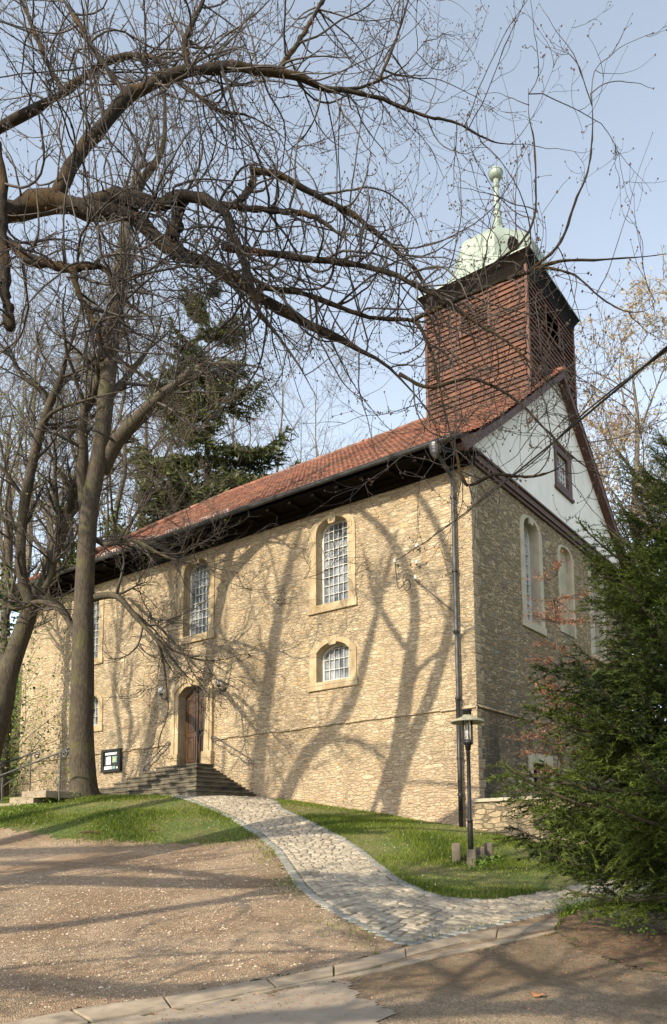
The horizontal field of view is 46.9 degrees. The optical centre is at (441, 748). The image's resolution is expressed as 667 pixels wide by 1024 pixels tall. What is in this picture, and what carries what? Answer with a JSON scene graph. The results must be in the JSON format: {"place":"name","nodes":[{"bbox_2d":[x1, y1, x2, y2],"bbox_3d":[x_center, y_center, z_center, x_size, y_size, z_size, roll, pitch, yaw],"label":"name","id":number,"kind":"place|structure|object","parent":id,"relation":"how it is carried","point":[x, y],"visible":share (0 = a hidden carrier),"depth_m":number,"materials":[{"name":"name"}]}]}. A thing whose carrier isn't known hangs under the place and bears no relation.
{"place":"outdoors","nodes":[
{"label":"outdoors","id":0,"kind":"place"},
{"bbox_2d":[0,671,666,1023],"bbox_3d":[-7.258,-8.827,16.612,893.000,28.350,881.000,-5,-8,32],"label":"ground","id":1,"kind":"structure","parent":0,"point":[192,833],"depth_m":16.68,"materials":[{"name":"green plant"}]},
{"bbox_2d":[9,675,20,793],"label":"slope herbs","id":2,"kind":"object","parent":1,"relation":"on","point":[11,737],"visible":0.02,"depth_m":39.31,"materials":[{"name":"green plant"}]},
{"bbox_2d":[12,678,20,753],"bbox_3d":[-20.316,-1.719,35.604,12.054,6.895,12.078,-5,-8,32],"label":"green shrub","id":3,"kind":"object","parent":1,"relation":"on","point":[17,719],"visible":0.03,"depth_m":36.52,"materials":[{"name":"green plant"}]},
{"bbox_2d":[12,675,21,746],"bbox_3d":[-22.886,-2.623,40.325,7.242,6.917,9.462,-2,-7,2],"label":"green shrub","id":4,"kind":"object","parent":1,"relation":"on","point":[17,710],"visible":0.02,"depth_m":39.83,"materials":[{"name":"green plant"}]},
{"bbox_2d":[0,751,39,790],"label":"stair rail","id":5,"kind":"object","parent":1,"relation":"on","point":[36,752],"visible":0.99,"depth_m":22.27,"materials":[{"name":"grey metal"}]},
{"bbox_2d":[9,681,63,795],"bbox_3d":[-17.159,-0.436,29.109,7.477,6.238,8.631,-3,-7,16],"label":"green shrub","id":6,"kind":"object","parent":1,"relation":"on","point":[10,782],"visible":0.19,"depth_m":29.59,"materials":[{"name":"green plant"}]},
{"bbox_2d":[0,790,79,806],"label":"garden stair","id":7,"kind":"object","parent":1,"relation":"on","point":[30,796],"visible":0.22,"depth_m":20.27,"materials":[{"name":"stone"}]},
{"bbox_2d":[0,748,69,803],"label":"stair rail","id":8,"kind":"object","parent":7,"relation":"on","point":[60,752],"visible":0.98,"depth_m":20.39,"materials":[{"name":"grey metal"}]},
{"bbox_2d":[0,791,86,815],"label":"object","id":9,"kind":"object","parent":1,"relation":"on","point":[25,805],"visible":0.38,"depth_m":19.40,"materials":[{"name":"green plant"}]},
{"bbox_2d":[0,197,89,537],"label":"bare tree","id":10,"kind":"object","parent":1,"relation":"on","point":[31,348],"visible":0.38,"depth_m":39.80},
{"bbox_2d":[0,352,91,796],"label":"ivy clad tree","id":11,"kind":"object","parent":1,"relation":"on","point":[5,628],"visible":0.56,"depth_m":26.82,"materials":[{"name":"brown plant"}]},
{"bbox_2d":[0,630,94,797],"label":"green shrub","id":12,"kind":"object","parent":1,"relation":"on","point":[26,759],"visible":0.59,"depth_m":26.42,"materials":[{"name":"green plant"}]},
{"bbox_2d":[0,304,113,610],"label":"bare tree","id":13,"kind":"object","parent":1,"relation":"on","point":[25,429],"visible":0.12,"depth_m":57.13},
{"bbox_2d":[0,243,142,747],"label":"bare tree","id":14,"kind":"object","parent":1,"relation":"on","point":[25,444],"visible":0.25,"depth_m":42.61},
{"bbox_2d":[0,297,144,555],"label":"bare tree","id":15,"kind":"object","parent":1,"relation":"on","point":[104,503],"visible":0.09,"depth_m":53.59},
{"bbox_2d":[0,303,160,538],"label":"bare tree","id":16,"kind":"object","parent":1,"relation":"on","point":[61,429],"visible":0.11,"depth_m":50.88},
{"bbox_2d":[79,831,99,833],"bbox_3d":[-7.885,1.889,16.955,0.568,0.092,0.067,-4,-7,19],"label":"fallen stick","id":17,"kind":"object","parent":1,"relation":"on","point":[84,832],"visible":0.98,"depth_m":16.95,"materials":[{"name":"wood"}]},
{"bbox_2d":[5,398,188,546],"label":"bare tree","id":18,"kind":"object","parent":1,"relation":"on","point":[120,471],"visible":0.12,"depth_m":61.88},
{"bbox_2d":[0,217,195,799],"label":"leaning tree","id":19,"kind":"object","parent":1,"relation":"on","point":[57,549],"visible":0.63,"depth_m":21.76,"materials":[{"name":"brown plant"}]},
{"bbox_2d":[0,282,211,781],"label":"ivy clad tree","id":20,"kind":"object","parent":1,"relation":"on","point":[72,560],"visible":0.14,"depth_m":31.28,"materials":[{"name":"brown plant"}]},
{"bbox_2d":[3,227,223,531],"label":"ivy clad tree","id":21,"kind":"object","parent":1,"relation":"on","point":[154,452],"visible":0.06,"depth_m":43.79,"materials":[{"name":"brown plant"}]},
{"bbox_2d":[0,258,258,565],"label":"ivy clad tree","id":22,"kind":"object","parent":1,"relation":"on","point":[118,509],"visible":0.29,"depth_m":35.00,"materials":[{"name":"green plant"}]},
{"bbox_2d":[99,763,255,796],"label":"door steps","id":23,"kind":"structure","parent":1,"relation":"on","point":[199,779],"depth_m":22.79,"materials":[{"name":"stone"}]},
{"bbox_2d":[98,263,288,525],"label":"bare tree","id":24,"kind":"object","parent":1,"relation":"on","point":[151,435],"visible":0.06,"depth_m":45.32,"materials":[{"name":"plant"}]},
{"bbox_2d":[0,0,391,796],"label":"linden tree","id":25,"kind":"object","parent":1,"relation":"on","point":[96,464],"visible":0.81,"depth_m":20.88,"materials":[{"name":"brown plant"}]},
{"bbox_2d":[97,279,300,538],"bbox_3d":[-12.912,-11.627,41.578,13.558,28.474,14.545,-5,-8,32],"label":"spruce tree","id":26,"kind":"object","parent":1,"relation":"on","point":[265,455],"visible":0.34,"depth_m":39.97,"materials":[{"name":"green plant"}]},
{"bbox_2d":[0,827,403,1023],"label":"gravel forecourt","id":27,"kind":"structure","parent":1,"relation":"on","point":[10,1011],"depth_m":9.79,"materials":[{"name":"beige gravel"}]},
{"bbox_2d":[162,310,296,482],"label":"bare tree","id":28,"kind":"object","parent":1,"relation":"on","point":[250,425],"visible":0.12,"depth_m":56.10,"materials":[{"name":"plant"}]},
{"bbox_2d":[146,309,364,472],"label":"bare tree","id":29,"kind":"object","parent":1,"relation":"on","point":[280,431],"visible":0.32,"depth_m":51.96,"materials":[{"name":"plant"}]},
{"bbox_2d":[18,795,526,884],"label":"lawn daisies","id":30,"kind":"object","parent":1,"relation":"on","point":[285,799],"visible":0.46,"depth_m":17.17,"materials":[{"name":"white plant"}]},
{"bbox_2d":[2,917,560,1023],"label":"kerb","id":31,"kind":"structure","parent":1,"relation":"on","point":[97,1013],"depth_m":7.21,"materials":[{"name":"stone"}]},
{"bbox_2d":[0,165,630,828],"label":"church","id":32,"kind":"structure","parent":1,"relation":"on","point":[372,691],"depth_m":22.62,"materials":[{"name":"stone"}]},
{"bbox_2d":[94,691,102,731],"bbox_3d":[-12.882,-1.333,27.953,1.820,1.580,0.485,-5,-8,32],"label":"window","id":33,"kind":"structure","parent":32,"relation":"in","point":[98,700],"depth_m":27.43,"materials":[{"name":"stone"}]},
{"bbox_2d":[94,590,103,664],"bbox_3d":[-13.056,-4.447,28.374,1.860,2.870,0.485,-5,-8,32],"label":"window","id":34,"kind":"structure","parent":32,"relation":"in","point":[98,624],"depth_m":27.86,"materials":[{"name":"stone"}]},
{"bbox_2d":[101,748,122,772],"bbox_3d":[-11.674,0.427,26.732,1.090,0.810,0.105,-5,-8,32],"label":"notice board","id":35,"kind":"object","parent":32,"relation":"attached to","point":[109,761],"visible":0.99,"depth_m":26.72,"materials":[{"name":"black metal"}]},
{"bbox_2d":[143,741,170,771],"bbox_3d":[-9.521,0.296,25.374,1.397,0.987,0.147,-5,-8,32],"label":"wall handrail","id":36,"kind":"object","parent":32,"relation":"attached to","point":[168,742],"depth_m":25.30,"materials":[{"name":"grey metal"}]},
{"bbox_2d":[158,687,166,699],"bbox_3d":[-9.348,-1.844,25.337,0.229,0.410,0.365,-5,-8,32],"label":"wall lamp","id":37,"kind":"object","parent":32,"relation":"attached to","point":[161,690],"visible":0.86,"depth_m":25.22,"materials":[{"name":"white metal"}]},
{"bbox_2d":[185,686,198,763],"bbox_3d":[-8.262,-0.706,25.010,0.610,2.653,0.085,-5,-8,32],"label":"door leaf","id":38,"kind":"structure","parent":32,"relation":"in","point":[190,733],"depth_m":24.98,"materials":[{"name":"brown wood"}]},
{"bbox_2d":[176,556,214,645],"bbox_3d":[-8.049,-4.920,25.250,1.860,2.870,0.485,-5,-8,32],"label":"window","id":39,"kind":"structure","parent":32,"relation":"in","point":[185,593],"depth_m":25.41,"materials":[{"name":"stone"}]},
{"bbox_2d":[196,687,203,762],"bbox_3d":[-7.765,-0.757,24.662,0.635,2.653,0.150,-5,-8,32],"label":"door leaf","id":40,"kind":"structure","parent":32,"relation":"in","point":[199,734],"depth_m":24.74,"materials":[{"name":"brown wood"}]},
{"bbox_2d":[215,678,225,691],"bbox_3d":[-6.979,-2.008,23.853,0.229,0.410,0.365,-5,-8,32],"label":"wall lamp","id":41,"kind":"object","parent":32,"relation":"attached to","point":[218,686],"visible":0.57,"depth_m":23.77,"materials":[{"name":"black metal"}]},
{"bbox_2d":[211,735,251,763],"bbox_3d":[-6.513,0.030,23.495,1.827,1.038,0.147,-5,-8,32],"label":"wall handrail","id":42,"kind":"object","parent":32,"relation":"attached to","point":[245,762],"depth_m":23.41,"materials":[{"name":"grey metal"}]},
{"bbox_2d":[307,513,357,615],"bbox_3d":[-3.088,-5.389,22.153,1.835,2.870,0.485,-5,-8,32],"label":"window","id":43,"kind":"structure","parent":32,"relation":"in","point":[321,595],"depth_m":22.28,"materials":[{"name":"stone"}]},
{"bbox_2d":[308,636,358,691],"bbox_3d":[-3.020,-2.449,21.816,1.835,1.530,0.485,-5,-8,32],"label":"window","id":44,"kind":"structure","parent":32,"relation":"in","point":[333,661],"depth_m":21.91,"materials":[{"name":"stone"}]},
{"bbox_2d":[417,581,453,611],"bbox_3d":[-0.144,-3.986,19.874,1.161,1.069,0.091,-5,-7,28],"label":"conduit pipe","id":45,"kind":"object","parent":32,"relation":"attached to","point":[436,597],"visible":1,"depth_m":19.89,"materials":[{"name":"grey paint"}]},
{"bbox_2d":[519,514,546,636],"bbox_3d":[2.517,-5.182,22.624,0.525,3.510,1.600,-5,-8,32],"label":"window","id":46,"kind":"structure","parent":32,"relation":"in","point":[531,557],"depth_m":22.97,"materials":[{"name":"grey stone"}]},
{"bbox_2d":[552,439,574,503],"bbox_3d":[3.988,-9.190,25.193,0.260,1.650,1.500,-5,-8,32],"label":"gable window","id":47,"kind":"structure","parent":32,"relation":"in","point":[562,484],"depth_m":25.24,"materials":[{"name":"brown wood"}]},
{"bbox_2d":[588,567,606,665],"bbox_3d":[5.381,-4.730,27.144,0.525,3.510,1.600,-5,-8,32],"label":"window","id":48,"kind":"structure","parent":32,"relation":"in","point":[594,631],"depth_m":27.45,"materials":[{"name":"grey stone"}]},
{"bbox_3d":[-1.242,-5.074,20.642,0.100,0.194,0.210,-5,-8,32],"label":"insulator","id":49,"kind":"object","parent":32,"relation":"attached to","visible":0},
{"bbox_2d":[395,565,410,590],"bbox_3d":[-1.044,-4.649,20.465,0.485,0.840,0.089,-4,-7,26],"label":"cable loop","id":50,"kind":"object","parent":49,"relation":"hanging from","point":[403,581],"visible":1,"depth_m":20.43,"materials":[{"name":"black metal"}]},
{"bbox_2d":[395,346,666,560],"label":"overhead cable","id":51,"kind":"object","parent":49,"relation":"attached to","point":[626,380],"visible":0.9,"depth_m":6.86,"materials":[{"name":"black metal"}]},
{"bbox_2d":[241,271,390,468],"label":"bare tree","id":52,"kind":"object","parent":1,"relation":"on","point":[315,447],"visible":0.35,"depth_m":58.44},
{"bbox_2d":[0,0,666,606],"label":"overhanging tree","id":53,"kind":"object","parent":1,"relation":"on","point":[112,204],"visible":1,"depth_m":8.83,"materials":[{"name":"brown plant"}]},
{"bbox_2d":[172,795,646,945],"bbox_3d":[-4.034,2.127,19.296,6.840,2.991,20.928,4,-8,-37],"label":"path edging","id":54,"kind":"object","parent":1,"relation":"on","point":[291,870],"visible":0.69,"depth_m":11.88,"materials":[{"name":"stone"}]},
{"bbox_2d":[452,843,460,862],"bbox_3d":[0.285,2.140,14.625,0.170,0.616,0.170,-1,-7,1],"label":"concrete post","id":55,"kind":"object","parent":1,"relation":"on","point":[456,850],"visible":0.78,"depth_m":14.56,"materials":[{"name":"grey concrete"}]},
{"bbox_2d":[369,911,558,968],"bbox_3d":[0.446,2.383,9.755,4.168,0.194,1.496,5,-9,-44],"label":"gravel joint","id":56,"kind":"object","parent":1,"relation":"on","point":[552,915],"visible":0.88,"depth_m":9.37,"materials":[{"name":"grey gravel"}]},
{"bbox_2d":[451,709,483,849],"bbox_3d":[0.530,0.778,14.638,0.660,3.120,0.660,-5,-8,32],"label":"park lamp","id":57,"kind":"object","parent":1,"relation":"on","point":[467,719],"visible":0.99,"depth_m":14.65,"materials":[{"name":"black metal"}]},
{"bbox_2d":[467,849,475,866],"bbox_3d":[0.567,2.205,14.381,0.174,0.561,0.174,-1,-7,1],"label":"concrete post","id":58,"kind":"object","parent":1,"relation":"on","point":[471,853],"visible":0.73,"depth_m":14.31,"materials":[{"name":"grey concrete"}]},
{"bbox_2d":[452,853,503,871],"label":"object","id":59,"kind":"object","parent":1,"relation":"on","point":[481,862],"visible":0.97,"depth_m":14.29,"materials":[{"name":"green plant"}]},
{"bbox_2d":[476,847,484,861],"bbox_3d":[0.758,2.200,14.754,0.172,0.552,0.172,-1,-7,1],"label":"concrete post","id":60,"kind":"object","parent":1,"relation":"on","point":[480,851],"visible":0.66,"depth_m":14.69,"materials":[{"name":"grey concrete"}]},
{"bbox_2d":[483,843,492,860],"bbox_3d":[0.922,2.172,14.984,0.175,0.608,0.175,-1,-7,1],"label":"concrete post","id":61,"kind":"object","parent":1,"relation":"on","point":[488,849],"visible":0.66,"depth_m":14.92,"materials":[{"name":"grey concrete"}]},
{"bbox_2d":[473,793,604,849],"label":"wall","id":62,"kind":"structure","parent":1,"relation":"on","point":[488,814],"depth_m":17.99,"materials":[{"name":"stone"}]},
{"bbox_2d":[501,548,616,795],"bbox_3d":[3.201,-1.309,19.203,3.340,7.606,3.786,-1,-7,-5],"label":"copper beech","id":63,"kind":"object","parent":1,"relation":"on","point":[561,621],"visible":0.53,"depth_m":19.38,"materials":[{"name":"plant"}]},
{"bbox_2d":[483,426,666,927],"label":"fir tree","id":64,"kind":"object","parent":1,"relation":"on","point":[627,815],"visible":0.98,"depth_m":9.33,"materials":[{"name":"green plant"}]},
{"bbox_2d":[574,244,666,825],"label":"budding tree","id":65,"kind":"object","parent":1,"relation":"on","point":[619,443],"visible":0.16,"depth_m":36.63,"materials":[{"name":"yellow plant"}]},
{"bbox_2d":[583,385,666,654],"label":"budding tree","id":66,"kind":"object","parent":1,"relation":"on","point":[612,425],"visible":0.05,"depth_m":43.84,"materials":[{"name":"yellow plant"}]},
{"bbox_2d":[0,0,666,710],"label":"sky","id":67,"kind":"structure","parent":0,"point":[631,112],"materials":[{"name":"blue"}]},
{"bbox_2d":[150,934,666,1023],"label":"road","id":68,"kind":"structure","parent":0,"point":[493,997],"depth_m":7.06,"materials":[{"name":"asphalt"}]},
{"bbox_2d":[97,979,395,1023],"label":"road patch","id":69,"kind":"object","parent":68,"relation":"on","point":[326,1009],"visible":1,"depth_m":6.40,"materials":[{"name":"concrete"}]},
{"bbox_2d":[91,930,554,1023],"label":"kerb strip","id":70,"kind":"object","parent":68,"relation":"on","point":[470,948],"visible":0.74,"depth_m":7.96,"materials":[{"name":"stone"}]},
{"bbox_2d":[531,992,544,996],"bbox_3d":[0.873,2.200,6.778,0.132,0.027,0.127,0,-7,-8],"label":"fallen leaf","id":71,"kind":"object","parent":68,"relation":"on","point":[534,994],"visible":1,"depth_m":6.76,"materials":[{"name":"orange plant"}]},
{"bbox_2d":[178,795,647,945],"bbox_3d":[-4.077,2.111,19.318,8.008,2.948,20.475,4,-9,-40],"label":"cobbled path","id":72,"kind":"structure","parent":0,"point":[284,868],"depth_m":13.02,"materials":[{"name":"stone"}]},
{"bbox_2d":[556,891,666,972],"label":"soil bank","id":73,"kind":"structure","parent":0,"point":[631,955],"depth_m":9.60,"materials":[{"name":"brown soil"}]},
{"bbox_2d":[0,841,666,1023],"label":"leaf litter","id":74,"kind":"object","parent":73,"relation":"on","point":[363,953],"visible":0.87,"depth_m":8.36,"materials":[{"name":"brown plant"}]},
{"bbox_2d":[535,897,666,936],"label":"bank weeds","id":75,"kind":"object","parent":73,"relation":"on","point":[614,918],"visible":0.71,"depth_m":10.85,"materials":[{"name":"plant"}]}
]}

